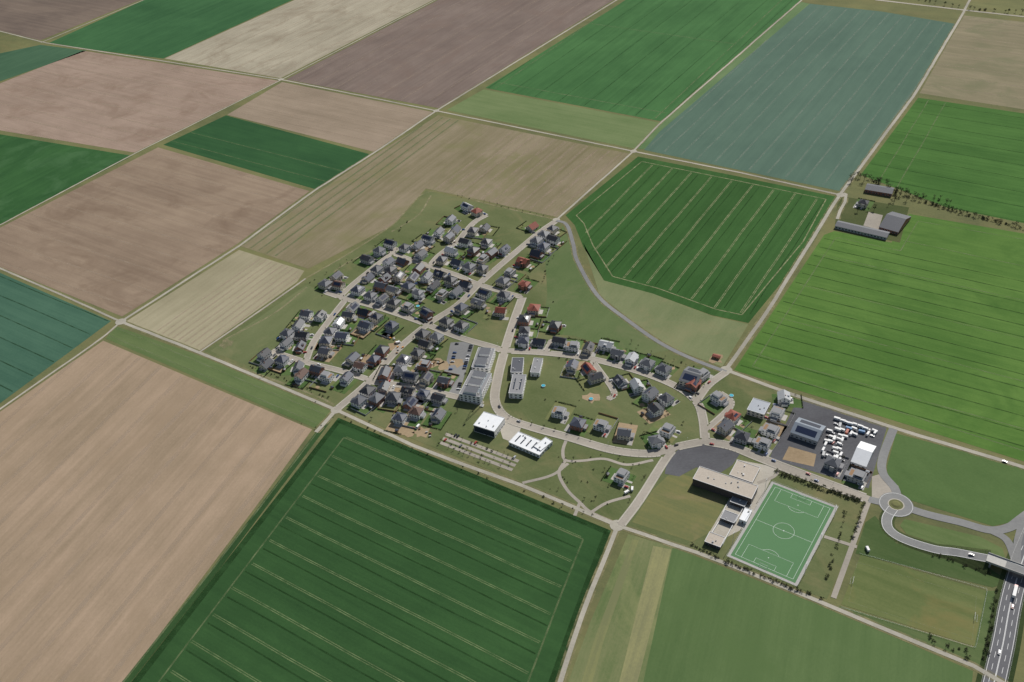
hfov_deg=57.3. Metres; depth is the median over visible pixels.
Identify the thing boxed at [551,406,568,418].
flat roof house
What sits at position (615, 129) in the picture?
meadow strip
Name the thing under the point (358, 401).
hipped roof house
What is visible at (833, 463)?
hipped roof house
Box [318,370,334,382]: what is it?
flat roof house
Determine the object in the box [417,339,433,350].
gabled house
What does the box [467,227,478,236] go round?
hipped roof house
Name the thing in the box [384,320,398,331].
hipped roof house
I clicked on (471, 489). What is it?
tractor tramlines
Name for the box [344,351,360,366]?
gabled house
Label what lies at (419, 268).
brick house
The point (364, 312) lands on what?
brick house
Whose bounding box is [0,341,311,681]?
ploughed field
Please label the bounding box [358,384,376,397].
hipped roof house
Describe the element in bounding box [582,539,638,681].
stubble strip
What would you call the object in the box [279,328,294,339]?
hipped roof house
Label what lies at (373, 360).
brick house
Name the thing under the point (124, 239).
ploughed field
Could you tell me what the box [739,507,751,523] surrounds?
storage building
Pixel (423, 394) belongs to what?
hipped roof house
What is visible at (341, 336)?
gabled house
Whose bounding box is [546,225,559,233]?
hipped roof house
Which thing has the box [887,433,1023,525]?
meadow
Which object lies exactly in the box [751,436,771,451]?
flat roof house
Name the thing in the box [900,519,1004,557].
meadow
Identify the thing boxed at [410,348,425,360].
hipped roof house
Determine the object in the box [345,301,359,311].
gabled house
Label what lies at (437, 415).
gabled house
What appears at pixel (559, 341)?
gabled house
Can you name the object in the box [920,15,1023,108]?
stubble field
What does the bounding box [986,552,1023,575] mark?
road bridge
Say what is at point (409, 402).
brick house
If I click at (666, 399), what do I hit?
hipped roof house
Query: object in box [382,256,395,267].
gabled house
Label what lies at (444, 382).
brick house
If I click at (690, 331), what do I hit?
meadow
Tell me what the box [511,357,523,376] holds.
apartment building
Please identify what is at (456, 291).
gabled house
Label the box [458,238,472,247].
gabled house
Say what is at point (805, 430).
warehouse
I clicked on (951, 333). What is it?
wheat field
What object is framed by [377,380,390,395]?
gabled house
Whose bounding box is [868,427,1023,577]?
roundabout road
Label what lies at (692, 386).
brick house
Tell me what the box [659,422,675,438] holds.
flat roof house
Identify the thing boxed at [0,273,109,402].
crop field
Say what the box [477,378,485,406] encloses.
tower crane
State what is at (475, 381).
apartment building
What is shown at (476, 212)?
hipped roof house
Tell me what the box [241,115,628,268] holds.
fallow field
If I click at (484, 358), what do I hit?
apartment building
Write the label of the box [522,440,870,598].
footpath
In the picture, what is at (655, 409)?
gabled house
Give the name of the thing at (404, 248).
hipped roof house
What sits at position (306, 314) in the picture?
gabled house
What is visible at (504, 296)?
hipped roof house
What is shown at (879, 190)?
barn
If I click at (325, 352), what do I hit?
gabled house
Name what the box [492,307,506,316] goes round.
gabled house
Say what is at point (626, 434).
gabled house
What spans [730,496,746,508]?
clubhouse
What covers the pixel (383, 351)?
brick house
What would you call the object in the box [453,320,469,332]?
hipped roof house
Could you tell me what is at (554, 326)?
brick house
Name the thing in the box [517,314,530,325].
brick house
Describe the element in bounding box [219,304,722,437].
bare soil
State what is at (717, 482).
sports hall
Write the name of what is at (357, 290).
hipped roof house
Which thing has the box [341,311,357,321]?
gabled house
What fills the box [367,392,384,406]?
brick house
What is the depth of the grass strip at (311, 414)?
1051.32 m
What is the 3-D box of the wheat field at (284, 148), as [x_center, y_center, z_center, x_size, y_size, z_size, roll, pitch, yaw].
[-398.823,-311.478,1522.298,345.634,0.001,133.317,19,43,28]
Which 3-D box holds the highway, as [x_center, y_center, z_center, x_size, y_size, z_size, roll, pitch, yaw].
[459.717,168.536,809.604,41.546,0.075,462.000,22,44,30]
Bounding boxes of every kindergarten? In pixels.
[509,431,547,457]
[534,437,552,450]
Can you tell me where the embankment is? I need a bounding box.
[879,510,990,575]
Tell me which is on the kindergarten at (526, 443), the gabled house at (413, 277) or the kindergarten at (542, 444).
the kindergarten at (542, 444)
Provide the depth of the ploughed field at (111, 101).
1730.91 m
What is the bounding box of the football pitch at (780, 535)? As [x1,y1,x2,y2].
[727,481,837,585]
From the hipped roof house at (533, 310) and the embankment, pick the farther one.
the hipped roof house at (533, 310)
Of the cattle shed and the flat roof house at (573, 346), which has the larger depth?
the cattle shed
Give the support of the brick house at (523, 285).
on the ground at (856, 188)
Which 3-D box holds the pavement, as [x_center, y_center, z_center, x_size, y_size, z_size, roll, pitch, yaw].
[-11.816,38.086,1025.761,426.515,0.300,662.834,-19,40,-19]
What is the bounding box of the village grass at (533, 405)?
[203,191,888,598]
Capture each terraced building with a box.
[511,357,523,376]
[530,358,542,376]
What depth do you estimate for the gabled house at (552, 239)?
1235.95 m
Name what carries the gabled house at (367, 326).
on the ground at (856, 188)
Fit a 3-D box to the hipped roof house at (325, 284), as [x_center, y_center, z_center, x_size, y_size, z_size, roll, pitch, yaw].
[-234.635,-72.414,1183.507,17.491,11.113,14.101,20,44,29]
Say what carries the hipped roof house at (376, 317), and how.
on the ground at (856, 188)
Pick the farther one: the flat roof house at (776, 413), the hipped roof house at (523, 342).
the hipped roof house at (523, 342)
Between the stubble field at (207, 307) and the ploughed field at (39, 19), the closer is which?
the stubble field at (207, 307)
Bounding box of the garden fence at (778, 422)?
[249,202,872,484]
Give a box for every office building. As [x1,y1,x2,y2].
[509,374,526,398]
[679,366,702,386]
[747,398,769,418]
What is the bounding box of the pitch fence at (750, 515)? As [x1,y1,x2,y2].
[728,480,836,584]
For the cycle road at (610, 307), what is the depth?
1109.02 m
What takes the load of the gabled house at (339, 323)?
on the ground at (856, 188)
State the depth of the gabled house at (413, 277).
1183.64 m
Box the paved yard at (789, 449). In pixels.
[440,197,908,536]
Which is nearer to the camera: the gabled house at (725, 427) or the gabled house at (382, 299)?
the gabled house at (725, 427)
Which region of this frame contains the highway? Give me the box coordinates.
[976,534,1023,681]
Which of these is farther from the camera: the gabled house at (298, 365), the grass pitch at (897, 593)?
the gabled house at (298, 365)
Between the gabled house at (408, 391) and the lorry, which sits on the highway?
the lorry
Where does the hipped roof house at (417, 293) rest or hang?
on the ground at (856, 188)
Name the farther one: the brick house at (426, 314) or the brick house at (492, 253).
the brick house at (492, 253)
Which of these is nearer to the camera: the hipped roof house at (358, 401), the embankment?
the embankment
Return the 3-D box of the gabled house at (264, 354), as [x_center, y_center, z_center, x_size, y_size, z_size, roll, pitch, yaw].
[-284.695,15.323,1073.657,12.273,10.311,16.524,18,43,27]
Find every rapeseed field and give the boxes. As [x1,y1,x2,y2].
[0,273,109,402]
[644,4,954,190]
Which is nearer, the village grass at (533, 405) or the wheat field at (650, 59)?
the village grass at (533, 405)
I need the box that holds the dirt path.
[122,194,551,681]
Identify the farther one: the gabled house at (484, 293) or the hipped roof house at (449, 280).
the hipped roof house at (449, 280)
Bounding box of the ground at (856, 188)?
[0,0,1023,681]
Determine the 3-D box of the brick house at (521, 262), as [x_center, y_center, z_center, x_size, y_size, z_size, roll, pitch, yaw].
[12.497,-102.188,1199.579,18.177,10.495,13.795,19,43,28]
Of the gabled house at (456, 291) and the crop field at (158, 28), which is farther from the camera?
the crop field at (158, 28)
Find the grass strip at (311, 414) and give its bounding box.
[106,326,329,427]
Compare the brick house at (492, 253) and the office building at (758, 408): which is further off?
the brick house at (492, 253)
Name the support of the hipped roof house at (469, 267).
on the ground at (856, 188)
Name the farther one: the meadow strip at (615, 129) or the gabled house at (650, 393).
the meadow strip at (615, 129)
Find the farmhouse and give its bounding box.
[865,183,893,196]
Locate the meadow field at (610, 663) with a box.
[568,534,671,681]
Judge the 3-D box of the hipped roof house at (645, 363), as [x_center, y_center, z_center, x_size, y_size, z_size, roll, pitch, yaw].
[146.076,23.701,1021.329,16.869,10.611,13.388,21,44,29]
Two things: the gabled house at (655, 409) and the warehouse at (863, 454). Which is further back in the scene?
the gabled house at (655, 409)
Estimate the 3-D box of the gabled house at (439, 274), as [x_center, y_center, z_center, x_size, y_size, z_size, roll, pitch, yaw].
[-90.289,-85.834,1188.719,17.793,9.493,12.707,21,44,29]
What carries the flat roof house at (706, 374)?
on the ground at (856, 188)
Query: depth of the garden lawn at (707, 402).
1049.92 m
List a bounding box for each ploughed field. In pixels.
[0,0,138,39]
[0,51,276,152]
[0,147,308,315]
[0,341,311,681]
[228,82,431,150]
[286,0,612,107]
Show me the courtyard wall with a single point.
(731, 526)
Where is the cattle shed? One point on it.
(862, 230)
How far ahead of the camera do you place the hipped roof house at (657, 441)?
922.04 m
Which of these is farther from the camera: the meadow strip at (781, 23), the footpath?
the meadow strip at (781, 23)
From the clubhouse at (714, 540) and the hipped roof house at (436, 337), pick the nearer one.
the clubhouse at (714, 540)
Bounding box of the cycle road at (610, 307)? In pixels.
[556,220,726,371]
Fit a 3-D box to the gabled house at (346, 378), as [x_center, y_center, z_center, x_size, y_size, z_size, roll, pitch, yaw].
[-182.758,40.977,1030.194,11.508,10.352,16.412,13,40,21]
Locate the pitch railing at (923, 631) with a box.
[842,553,986,646]
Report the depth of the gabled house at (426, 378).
1019.35 m
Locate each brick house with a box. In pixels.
[294,340,306,353]
[309,364,324,375]
[356,307,372,317]
[367,354,380,367]
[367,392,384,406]
[373,281,387,292]
[374,344,389,357]
[377,365,391,382]
[378,272,391,282]
[395,257,408,265]
[402,396,417,408]
[412,262,425,274]
[415,359,431,370]
[419,308,433,320]
[436,376,453,387]
[467,246,479,256]
[485,247,497,258]
[515,257,529,267]
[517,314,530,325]
[518,280,532,290]
[529,249,544,258]
[548,320,561,333]
[569,416,587,431]
[685,379,701,391]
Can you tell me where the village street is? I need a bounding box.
[271,215,869,525]
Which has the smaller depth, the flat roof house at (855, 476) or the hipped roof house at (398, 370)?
the flat roof house at (855, 476)
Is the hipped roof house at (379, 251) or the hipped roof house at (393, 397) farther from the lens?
the hipped roof house at (379, 251)
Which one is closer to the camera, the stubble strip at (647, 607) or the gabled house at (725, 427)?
the stubble strip at (647, 607)
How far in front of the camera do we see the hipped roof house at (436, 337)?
1078.82 m
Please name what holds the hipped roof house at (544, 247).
on the ground at (856, 188)
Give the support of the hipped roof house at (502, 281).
on the ground at (856, 188)
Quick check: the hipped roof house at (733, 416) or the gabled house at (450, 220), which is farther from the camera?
the gabled house at (450, 220)
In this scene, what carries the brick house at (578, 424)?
on the ground at (856, 188)
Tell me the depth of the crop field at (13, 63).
1936.58 m
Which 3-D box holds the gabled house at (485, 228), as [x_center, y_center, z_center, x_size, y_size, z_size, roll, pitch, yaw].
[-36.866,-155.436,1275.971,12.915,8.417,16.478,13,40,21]
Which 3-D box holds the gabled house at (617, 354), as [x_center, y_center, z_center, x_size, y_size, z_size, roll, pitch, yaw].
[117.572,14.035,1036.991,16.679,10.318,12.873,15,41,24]
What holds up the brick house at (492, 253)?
on the ground at (856, 188)
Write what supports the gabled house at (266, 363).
on the ground at (856, 188)
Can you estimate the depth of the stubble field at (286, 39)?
1958.14 m
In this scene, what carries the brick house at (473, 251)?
on the ground at (856, 188)
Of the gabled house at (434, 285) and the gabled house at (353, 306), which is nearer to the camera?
the gabled house at (353, 306)
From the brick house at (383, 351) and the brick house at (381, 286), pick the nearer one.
the brick house at (383, 351)
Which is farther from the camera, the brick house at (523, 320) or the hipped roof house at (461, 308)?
the hipped roof house at (461, 308)
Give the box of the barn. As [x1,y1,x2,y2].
[879,211,910,234]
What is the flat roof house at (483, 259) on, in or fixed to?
on the ground at (856, 188)
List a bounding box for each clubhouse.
[704,531,725,549]
[720,510,737,525]
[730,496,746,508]
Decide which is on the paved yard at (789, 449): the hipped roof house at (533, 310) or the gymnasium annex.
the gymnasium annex
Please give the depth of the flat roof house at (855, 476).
869.57 m
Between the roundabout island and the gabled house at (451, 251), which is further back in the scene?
the gabled house at (451, 251)
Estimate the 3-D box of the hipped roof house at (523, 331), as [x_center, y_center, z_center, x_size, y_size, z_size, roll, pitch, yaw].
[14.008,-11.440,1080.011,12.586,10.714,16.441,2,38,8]
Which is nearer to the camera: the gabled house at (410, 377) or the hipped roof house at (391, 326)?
the gabled house at (410, 377)
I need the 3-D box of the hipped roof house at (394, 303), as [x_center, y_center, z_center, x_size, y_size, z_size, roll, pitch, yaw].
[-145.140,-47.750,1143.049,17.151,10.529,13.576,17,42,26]
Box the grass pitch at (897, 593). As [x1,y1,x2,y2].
[841,555,985,645]
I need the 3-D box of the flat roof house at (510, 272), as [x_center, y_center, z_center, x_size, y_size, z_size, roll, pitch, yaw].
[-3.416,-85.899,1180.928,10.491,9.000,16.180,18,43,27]
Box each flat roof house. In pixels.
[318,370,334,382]
[400,302,414,312]
[435,289,448,300]
[475,254,488,265]
[504,267,515,277]
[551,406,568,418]
[563,341,579,351]
[593,419,611,432]
[613,468,629,484]
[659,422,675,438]
[699,368,709,382]
[710,390,728,406]
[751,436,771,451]
[758,423,779,438]
[769,405,784,421]
[844,467,866,485]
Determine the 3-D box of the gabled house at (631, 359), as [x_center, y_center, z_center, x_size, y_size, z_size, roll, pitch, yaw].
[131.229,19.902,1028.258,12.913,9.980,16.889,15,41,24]
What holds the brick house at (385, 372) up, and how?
on the ground at (856, 188)
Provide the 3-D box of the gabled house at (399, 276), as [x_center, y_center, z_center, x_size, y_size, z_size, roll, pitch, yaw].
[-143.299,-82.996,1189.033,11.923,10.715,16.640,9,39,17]
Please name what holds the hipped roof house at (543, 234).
on the ground at (856, 188)
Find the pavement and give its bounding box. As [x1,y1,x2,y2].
[272,214,866,525]
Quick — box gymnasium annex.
[729,460,759,483]
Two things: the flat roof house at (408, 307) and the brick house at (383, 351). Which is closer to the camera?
the brick house at (383, 351)
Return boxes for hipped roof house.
[274,354,289,366]
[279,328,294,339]
[318,279,332,290]
[318,336,333,347]
[323,327,336,336]
[350,284,365,295]
[350,394,367,408]
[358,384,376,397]
[363,291,376,301]
[369,312,383,323]
[370,264,383,275]
[373,246,385,255]
[384,265,396,274]
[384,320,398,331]
[385,391,402,404]
[386,297,401,308]
[391,411,407,424]
[393,365,408,375]
[396,354,411,365]
[398,243,410,252]
[400,281,415,292]
[408,406,425,419]
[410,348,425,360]
[411,288,424,298]
[414,328,430,339]
[416,389,430,400]
[428,331,443,343]
[435,256,447,265]
[438,316,453,328]
[443,275,458,285]
[453,302,468,315]
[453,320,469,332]
[462,261,476,272]
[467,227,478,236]
[471,207,482,216]
[476,264,488,274]
[480,238,492,248]
[495,276,510,287]
[496,290,511,301]
[516,337,528,347]
[518,326,529,336]
[527,304,540,316]
[530,236,542,246]
[537,230,549,241]
[537,242,549,252]
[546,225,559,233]
[639,357,655,370]
[648,434,664,448]
[654,362,671,376]
[657,392,673,406]
[724,409,740,423]
[734,429,752,444]
[823,455,844,471]
[855,199,868,208]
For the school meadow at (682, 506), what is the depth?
857.97 m
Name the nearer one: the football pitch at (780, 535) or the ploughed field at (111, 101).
the football pitch at (780, 535)
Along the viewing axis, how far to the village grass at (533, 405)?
981.01 m
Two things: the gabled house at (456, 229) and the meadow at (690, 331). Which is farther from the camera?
the gabled house at (456, 229)
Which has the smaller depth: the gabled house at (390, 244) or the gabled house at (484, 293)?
the gabled house at (484, 293)
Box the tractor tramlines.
[119,9,1016,681]
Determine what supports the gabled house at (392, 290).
on the ground at (856, 188)
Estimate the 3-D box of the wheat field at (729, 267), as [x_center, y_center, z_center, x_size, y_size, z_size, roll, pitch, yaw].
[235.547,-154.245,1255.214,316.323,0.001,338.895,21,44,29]
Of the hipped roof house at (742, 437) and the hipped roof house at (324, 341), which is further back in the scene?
the hipped roof house at (324, 341)
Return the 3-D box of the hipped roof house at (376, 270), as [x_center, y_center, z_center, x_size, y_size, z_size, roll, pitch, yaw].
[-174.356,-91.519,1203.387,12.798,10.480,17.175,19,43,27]
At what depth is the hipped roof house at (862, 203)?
1264.51 m
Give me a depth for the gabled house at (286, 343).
1085.82 m
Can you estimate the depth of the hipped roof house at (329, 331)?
1098.66 m
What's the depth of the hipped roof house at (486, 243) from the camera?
1239.42 m
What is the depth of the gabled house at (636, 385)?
989.25 m
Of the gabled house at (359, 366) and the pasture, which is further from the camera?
the gabled house at (359, 366)
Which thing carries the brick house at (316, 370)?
on the ground at (856, 188)
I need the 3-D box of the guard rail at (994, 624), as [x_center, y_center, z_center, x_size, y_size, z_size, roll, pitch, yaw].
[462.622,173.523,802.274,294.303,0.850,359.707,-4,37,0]
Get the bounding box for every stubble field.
[128,250,303,349]
[165,0,431,77]
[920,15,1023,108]
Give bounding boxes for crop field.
[0,45,84,80]
[50,0,290,57]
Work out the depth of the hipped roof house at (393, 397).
996.77 m
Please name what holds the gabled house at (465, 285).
on the ground at (856, 188)
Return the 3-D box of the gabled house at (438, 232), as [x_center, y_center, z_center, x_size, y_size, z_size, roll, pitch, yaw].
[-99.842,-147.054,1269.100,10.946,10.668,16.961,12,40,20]
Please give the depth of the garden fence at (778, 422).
1056.54 m
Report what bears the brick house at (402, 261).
on the ground at (856, 188)
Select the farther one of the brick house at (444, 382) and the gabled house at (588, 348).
the gabled house at (588, 348)
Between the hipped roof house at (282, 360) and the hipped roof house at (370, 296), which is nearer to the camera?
the hipped roof house at (282, 360)
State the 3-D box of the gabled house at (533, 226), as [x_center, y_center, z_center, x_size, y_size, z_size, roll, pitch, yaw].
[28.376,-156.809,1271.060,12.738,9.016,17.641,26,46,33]
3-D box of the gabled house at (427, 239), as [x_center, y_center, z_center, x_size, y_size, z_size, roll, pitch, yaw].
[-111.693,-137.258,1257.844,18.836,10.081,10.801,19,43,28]
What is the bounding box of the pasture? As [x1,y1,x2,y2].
[643,548,972,681]
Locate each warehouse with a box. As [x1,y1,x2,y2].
[790,417,825,444]
[851,441,875,468]
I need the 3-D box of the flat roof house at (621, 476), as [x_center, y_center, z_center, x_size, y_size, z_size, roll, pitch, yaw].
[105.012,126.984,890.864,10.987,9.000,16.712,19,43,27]
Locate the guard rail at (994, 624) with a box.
[981,535,1023,681]
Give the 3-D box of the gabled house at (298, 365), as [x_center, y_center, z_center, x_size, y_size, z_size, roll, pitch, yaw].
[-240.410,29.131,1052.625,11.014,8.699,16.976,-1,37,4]
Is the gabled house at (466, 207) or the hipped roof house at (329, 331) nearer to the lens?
the hipped roof house at (329, 331)
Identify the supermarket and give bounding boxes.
[474,411,504,437]
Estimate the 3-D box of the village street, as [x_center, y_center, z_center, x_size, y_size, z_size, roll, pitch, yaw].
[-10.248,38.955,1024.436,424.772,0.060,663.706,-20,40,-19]
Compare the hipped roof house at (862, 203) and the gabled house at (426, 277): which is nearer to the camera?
the gabled house at (426, 277)
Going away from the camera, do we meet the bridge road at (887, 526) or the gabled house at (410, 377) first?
the bridge road at (887, 526)
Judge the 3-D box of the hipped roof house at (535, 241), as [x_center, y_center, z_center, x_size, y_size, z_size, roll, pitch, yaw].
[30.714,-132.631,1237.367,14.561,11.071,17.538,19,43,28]
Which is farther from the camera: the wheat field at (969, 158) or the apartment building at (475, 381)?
the wheat field at (969, 158)
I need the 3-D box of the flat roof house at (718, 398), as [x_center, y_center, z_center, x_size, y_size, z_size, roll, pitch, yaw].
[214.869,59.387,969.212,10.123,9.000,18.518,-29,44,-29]
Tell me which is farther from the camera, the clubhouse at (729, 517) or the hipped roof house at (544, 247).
the hipped roof house at (544, 247)
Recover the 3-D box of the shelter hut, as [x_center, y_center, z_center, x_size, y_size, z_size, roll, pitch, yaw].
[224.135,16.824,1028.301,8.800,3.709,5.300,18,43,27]
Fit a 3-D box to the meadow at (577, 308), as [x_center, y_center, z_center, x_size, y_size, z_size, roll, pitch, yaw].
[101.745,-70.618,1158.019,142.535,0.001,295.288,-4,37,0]
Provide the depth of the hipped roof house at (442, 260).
1211.02 m
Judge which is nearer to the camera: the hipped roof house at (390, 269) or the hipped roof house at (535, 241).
the hipped roof house at (390, 269)
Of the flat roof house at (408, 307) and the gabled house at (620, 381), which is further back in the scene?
the flat roof house at (408, 307)
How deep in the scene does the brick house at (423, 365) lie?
1039.38 m
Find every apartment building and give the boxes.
[459,370,491,403]
[471,347,495,372]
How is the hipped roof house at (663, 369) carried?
on the ground at (856, 188)
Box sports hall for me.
[692,466,757,504]
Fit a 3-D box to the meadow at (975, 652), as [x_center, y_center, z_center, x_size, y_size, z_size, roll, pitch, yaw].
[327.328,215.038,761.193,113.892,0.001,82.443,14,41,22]
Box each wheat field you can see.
[0,134,130,223]
[132,418,610,681]
[164,115,368,189]
[486,0,799,120]
[566,157,835,322]
[734,214,1023,460]
[862,98,1023,222]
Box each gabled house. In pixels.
[256,347,271,361]
[258,357,274,370]
[279,337,293,350]
[291,318,305,331]
[292,360,303,373]
[293,330,309,341]
[294,367,308,384]
[299,309,313,319]
[313,310,326,321]
[317,346,334,358]
[329,270,343,280]
[331,280,345,290]
[332,317,345,330]
[333,331,349,342]
[339,371,353,386]
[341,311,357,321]
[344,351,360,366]
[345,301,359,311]
[352,361,367,372]
[357,320,373,332]
[359,254,374,264]
[361,272,374,283]
[375,293,388,305]
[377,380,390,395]
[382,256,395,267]
[383,239,397,248]
[385,285,400,295]
[392,270,404,282]
[400,385,416,396]
[401,371,418,383]
[406,271,418,282]
[411,239,424,249]
[414,248,427,260]
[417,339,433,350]
[419,371,433,386]
[420,271,432,282]
[421,234,435,244]
[426,279,440,290]
[430,392,447,404]
[430,407,446,423]
[433,226,443,237]
[433,269,447,279]
[442,232,454,242]
[443,246,458,256]
[444,214,456,224]
[449,224,460,234]
[449,285,462,298]
[450,258,463,267]
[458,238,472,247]
[458,280,472,289]
[460,202,472,211]
[470,297,486,309]
[475,288,491,299]
[479,223,490,232]
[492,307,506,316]
[498,244,510,255]
[526,221,538,231]
[530,338,545,347]
[546,234,560,244]
[551,336,566,346]
[565,359,578,374]
[580,362,596,375]
[581,341,594,356]
[588,371,605,384]
[598,340,615,351]
[610,348,626,360]
[613,374,627,388]
[617,427,634,440]
[624,352,638,366]
[629,377,644,393]
[642,386,658,401]
[647,402,663,417]
[716,419,734,435]
[777,389,790,406]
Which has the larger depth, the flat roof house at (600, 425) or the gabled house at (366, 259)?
the gabled house at (366, 259)
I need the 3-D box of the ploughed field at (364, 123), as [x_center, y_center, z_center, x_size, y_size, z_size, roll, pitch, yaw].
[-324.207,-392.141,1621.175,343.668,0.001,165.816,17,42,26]
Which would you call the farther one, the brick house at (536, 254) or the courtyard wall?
the brick house at (536, 254)
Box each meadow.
[211,285,346,364]
[542,226,668,353]
[584,245,747,365]
[633,475,725,541]
[839,591,995,664]
[856,516,999,586]
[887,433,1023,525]
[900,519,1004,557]
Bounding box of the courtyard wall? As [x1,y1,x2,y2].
[712,505,743,545]
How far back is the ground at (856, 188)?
1252.58 m
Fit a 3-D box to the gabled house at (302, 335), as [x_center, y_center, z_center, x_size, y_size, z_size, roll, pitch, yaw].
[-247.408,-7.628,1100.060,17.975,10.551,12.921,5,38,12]
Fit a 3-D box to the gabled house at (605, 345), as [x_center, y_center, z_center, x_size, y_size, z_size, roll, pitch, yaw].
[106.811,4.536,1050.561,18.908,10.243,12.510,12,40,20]
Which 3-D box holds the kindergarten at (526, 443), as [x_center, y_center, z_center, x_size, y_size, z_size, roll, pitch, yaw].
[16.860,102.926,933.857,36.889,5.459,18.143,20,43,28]
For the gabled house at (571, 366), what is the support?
on the ground at (856, 188)
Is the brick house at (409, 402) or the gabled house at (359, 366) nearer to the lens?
the brick house at (409, 402)
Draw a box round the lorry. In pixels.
[1011,584,1017,597]
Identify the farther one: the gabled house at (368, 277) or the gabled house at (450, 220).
the gabled house at (450, 220)
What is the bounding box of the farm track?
[0,0,1023,681]
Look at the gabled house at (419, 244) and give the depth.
1246.84 m
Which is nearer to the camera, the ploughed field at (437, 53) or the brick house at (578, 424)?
the brick house at (578, 424)
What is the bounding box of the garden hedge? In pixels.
[264,197,874,480]
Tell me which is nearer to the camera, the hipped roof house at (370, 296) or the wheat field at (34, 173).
the hipped roof house at (370, 296)
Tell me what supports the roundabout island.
on the roundabout road at (909, 508)
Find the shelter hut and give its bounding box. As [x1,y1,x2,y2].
[712,353,720,359]
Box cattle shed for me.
[835,220,889,239]
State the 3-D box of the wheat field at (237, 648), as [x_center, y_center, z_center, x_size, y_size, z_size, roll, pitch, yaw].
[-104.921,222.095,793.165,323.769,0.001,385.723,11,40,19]
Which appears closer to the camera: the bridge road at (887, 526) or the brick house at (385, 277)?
the bridge road at (887, 526)
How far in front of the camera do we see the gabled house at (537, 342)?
1062.03 m
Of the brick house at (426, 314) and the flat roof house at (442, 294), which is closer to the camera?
the brick house at (426, 314)
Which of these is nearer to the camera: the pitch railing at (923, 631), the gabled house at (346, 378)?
the pitch railing at (923, 631)
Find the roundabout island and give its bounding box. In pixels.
[889,499,902,508]
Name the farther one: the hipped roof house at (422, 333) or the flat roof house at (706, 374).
the hipped roof house at (422, 333)
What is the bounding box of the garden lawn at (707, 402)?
[250,198,873,490]
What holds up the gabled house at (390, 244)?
on the ground at (856, 188)
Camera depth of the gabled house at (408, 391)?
1004.72 m
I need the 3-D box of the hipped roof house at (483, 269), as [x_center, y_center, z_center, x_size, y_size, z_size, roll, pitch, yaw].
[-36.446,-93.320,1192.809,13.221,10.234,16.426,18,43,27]
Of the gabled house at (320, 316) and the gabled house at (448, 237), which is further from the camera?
the gabled house at (448, 237)
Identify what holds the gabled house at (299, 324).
on the ground at (856, 188)
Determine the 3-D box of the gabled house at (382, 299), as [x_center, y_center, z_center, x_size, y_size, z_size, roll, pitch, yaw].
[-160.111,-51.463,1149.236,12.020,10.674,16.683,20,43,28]
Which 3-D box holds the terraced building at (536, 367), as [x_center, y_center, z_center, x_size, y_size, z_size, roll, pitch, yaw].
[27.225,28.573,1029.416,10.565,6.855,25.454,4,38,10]
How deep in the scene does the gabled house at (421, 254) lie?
1224.61 m
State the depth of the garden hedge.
1072.79 m
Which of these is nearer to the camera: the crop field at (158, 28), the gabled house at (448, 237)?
the gabled house at (448, 237)
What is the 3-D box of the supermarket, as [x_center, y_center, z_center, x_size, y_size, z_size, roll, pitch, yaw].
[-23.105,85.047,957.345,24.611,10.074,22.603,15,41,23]
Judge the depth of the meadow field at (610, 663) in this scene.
766.14 m
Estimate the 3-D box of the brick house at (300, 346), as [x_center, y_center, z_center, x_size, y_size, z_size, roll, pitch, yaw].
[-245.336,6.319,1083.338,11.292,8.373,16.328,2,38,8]
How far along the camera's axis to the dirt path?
850.04 m
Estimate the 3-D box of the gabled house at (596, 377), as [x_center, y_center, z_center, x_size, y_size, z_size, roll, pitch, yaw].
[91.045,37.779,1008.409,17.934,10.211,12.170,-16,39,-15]
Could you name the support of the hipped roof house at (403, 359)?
on the ground at (856, 188)
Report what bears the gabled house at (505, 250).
on the ground at (856, 188)
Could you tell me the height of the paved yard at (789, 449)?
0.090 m
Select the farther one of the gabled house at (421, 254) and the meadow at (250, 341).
the gabled house at (421, 254)
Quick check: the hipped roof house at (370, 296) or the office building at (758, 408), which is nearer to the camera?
the office building at (758, 408)
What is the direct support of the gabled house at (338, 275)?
on the ground at (856, 188)
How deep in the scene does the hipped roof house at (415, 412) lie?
976.58 m
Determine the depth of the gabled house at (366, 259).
1223.11 m
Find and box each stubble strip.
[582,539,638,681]
[619,546,670,681]
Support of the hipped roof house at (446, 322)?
on the ground at (856, 188)
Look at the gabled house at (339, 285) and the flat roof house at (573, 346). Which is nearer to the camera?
the flat roof house at (573, 346)
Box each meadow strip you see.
[448,89,658,148]
[638,2,808,148]
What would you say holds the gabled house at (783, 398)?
on the ground at (856, 188)
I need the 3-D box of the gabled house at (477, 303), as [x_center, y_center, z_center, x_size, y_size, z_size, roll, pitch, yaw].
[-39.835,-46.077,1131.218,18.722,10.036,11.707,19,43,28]
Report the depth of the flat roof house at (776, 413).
943.23 m
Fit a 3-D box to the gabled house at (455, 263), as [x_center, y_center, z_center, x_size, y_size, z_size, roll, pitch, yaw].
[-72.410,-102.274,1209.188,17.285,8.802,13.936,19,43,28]
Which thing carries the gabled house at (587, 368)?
on the ground at (856, 188)
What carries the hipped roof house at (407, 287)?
on the ground at (856, 188)
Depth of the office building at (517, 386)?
999.16 m
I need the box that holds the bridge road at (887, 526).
[881,505,1023,573]
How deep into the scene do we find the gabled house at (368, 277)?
1188.86 m
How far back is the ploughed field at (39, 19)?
2170.01 m
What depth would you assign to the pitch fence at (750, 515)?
825.70 m

